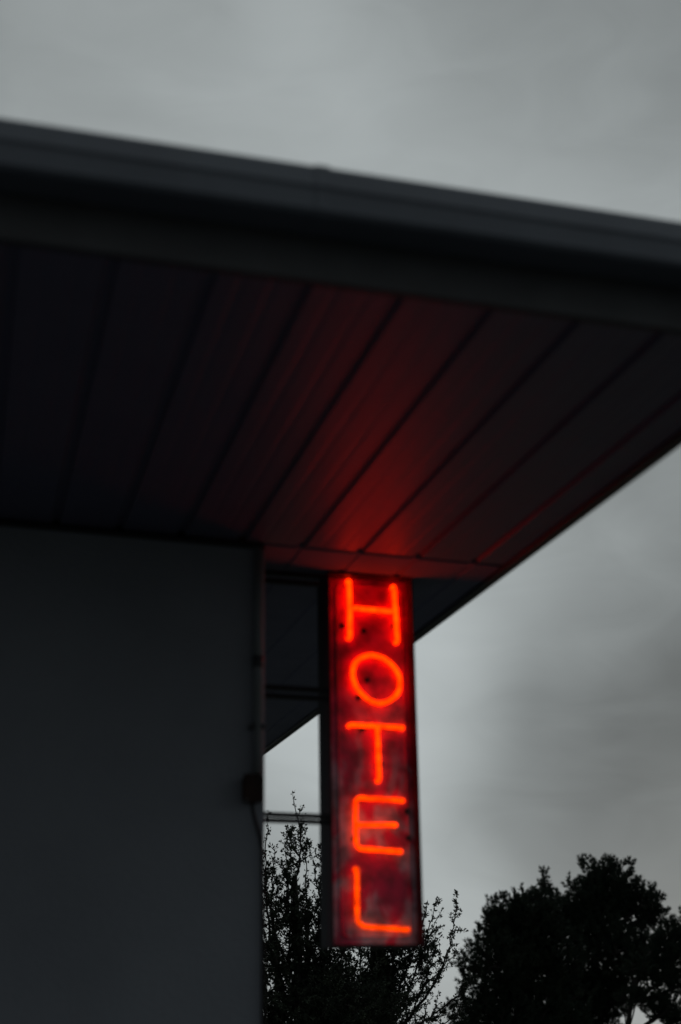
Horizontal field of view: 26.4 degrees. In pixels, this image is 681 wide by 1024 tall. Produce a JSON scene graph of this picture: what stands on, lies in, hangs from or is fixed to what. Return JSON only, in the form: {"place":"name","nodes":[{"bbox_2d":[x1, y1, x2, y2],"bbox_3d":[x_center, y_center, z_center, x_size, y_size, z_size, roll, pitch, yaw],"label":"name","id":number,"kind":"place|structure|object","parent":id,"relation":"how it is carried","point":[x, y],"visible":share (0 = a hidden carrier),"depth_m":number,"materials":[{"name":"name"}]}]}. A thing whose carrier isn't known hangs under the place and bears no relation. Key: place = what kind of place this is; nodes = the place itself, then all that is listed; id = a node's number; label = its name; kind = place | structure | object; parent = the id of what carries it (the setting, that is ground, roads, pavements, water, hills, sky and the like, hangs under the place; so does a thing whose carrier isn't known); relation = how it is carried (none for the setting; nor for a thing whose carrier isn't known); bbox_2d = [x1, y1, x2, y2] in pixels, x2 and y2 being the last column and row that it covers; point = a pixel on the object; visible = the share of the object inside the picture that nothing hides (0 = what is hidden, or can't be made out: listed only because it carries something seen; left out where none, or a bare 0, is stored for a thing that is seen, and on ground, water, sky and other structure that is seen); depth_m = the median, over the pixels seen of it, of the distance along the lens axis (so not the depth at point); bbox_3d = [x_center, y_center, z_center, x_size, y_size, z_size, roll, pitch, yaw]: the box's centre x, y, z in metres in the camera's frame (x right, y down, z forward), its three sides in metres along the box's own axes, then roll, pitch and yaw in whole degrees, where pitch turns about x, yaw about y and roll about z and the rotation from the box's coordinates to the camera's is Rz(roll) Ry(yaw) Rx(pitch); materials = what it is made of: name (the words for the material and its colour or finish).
{"place":"outdoors","nodes":[
{"label":"outdoors","id":0,"kind":"place"},
{"bbox_2d":[0,0,680,1023],"label":"sky","id":1,"kind":"structure","parent":0,"point":[548,704],"materials":[{"name":"grey"}]},
{"bbox_3d":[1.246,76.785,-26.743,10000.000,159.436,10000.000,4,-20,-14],"label":"ground","id":2,"kind":"structure","parent":0,"visible":0},
{"bbox_2d":[0,118,680,1023],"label":"hotel building","id":3,"kind":"structure","parent":2,"relation":"on","point":[216,368],"depth_m":4.44,"materials":[{"name":"grey paint"}]},
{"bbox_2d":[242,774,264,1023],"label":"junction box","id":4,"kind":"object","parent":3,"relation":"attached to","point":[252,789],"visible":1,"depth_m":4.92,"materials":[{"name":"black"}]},
{"bbox_2d":[249,547,264,773],"bbox_3d":[-0.294,0.524,5.128,0.054,0.832,0.041,4,-20,-14],"label":"conduit pipe","id":5,"kind":"object","parent":3,"relation":"attached to","point":[257,726],"visible":0.97,"depth_m":5.11,"materials":[{"name":"grey metal"}]},
{"bbox_2d":[264,569,423,948],"bbox_3d":[-0.041,0.919,5.486,0.646,1.396,0.179,4,-20,-14],"label":"hotel sign","id":6,"kind":"object","parent":3,"relation":"attached to","point":[371,889],"visible":1,"depth_m":5.47,"materials":[{"name":"red metal"}]},
{"bbox_2d":[264,791,435,1023],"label":"upright tree","id":7,"kind":"object","parent":2,"relation":"on","point":[297,1002],"visible":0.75,"depth_m":13.62,"materials":[{"name":"grey plant"}]},
{"bbox_2d":[305,889,484,1023],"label":"spreading tree","id":8,"kind":"object","parent":2,"relation":"on","point":[392,973],"visible":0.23,"depth_m":14.33,"materials":[{"name":"grey plant"}]},
{"bbox_2d":[437,882,602,1023],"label":"tree","id":9,"kind":"object","parent":2,"relation":"on","point":[518,955],"visible":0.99,"depth_m":40.12,"materials":[{"name":"grey plant"}]},
{"bbox_2d":[528,865,561,977],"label":"pine tree","id":10,"kind":"object","parent":2,"relation":"on","point":[543,882],"visible":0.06,"depth_m":44.66,"materials":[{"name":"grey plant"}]},
{"bbox_2d":[544,852,675,1023],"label":"tree","id":11,"kind":"object","parent":2,"relation":"on","point":[599,901],"visible":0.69,"depth_m":42.18,"materials":[{"name":"grey plant"}]},
{"bbox_2d":[612,905,680,1023],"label":"tree","id":12,"kind":"object","parent":2,"relation":"on","point":[663,953],"visible":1,"depth_m":40.21,"materials":[{"name":"grey plant"}]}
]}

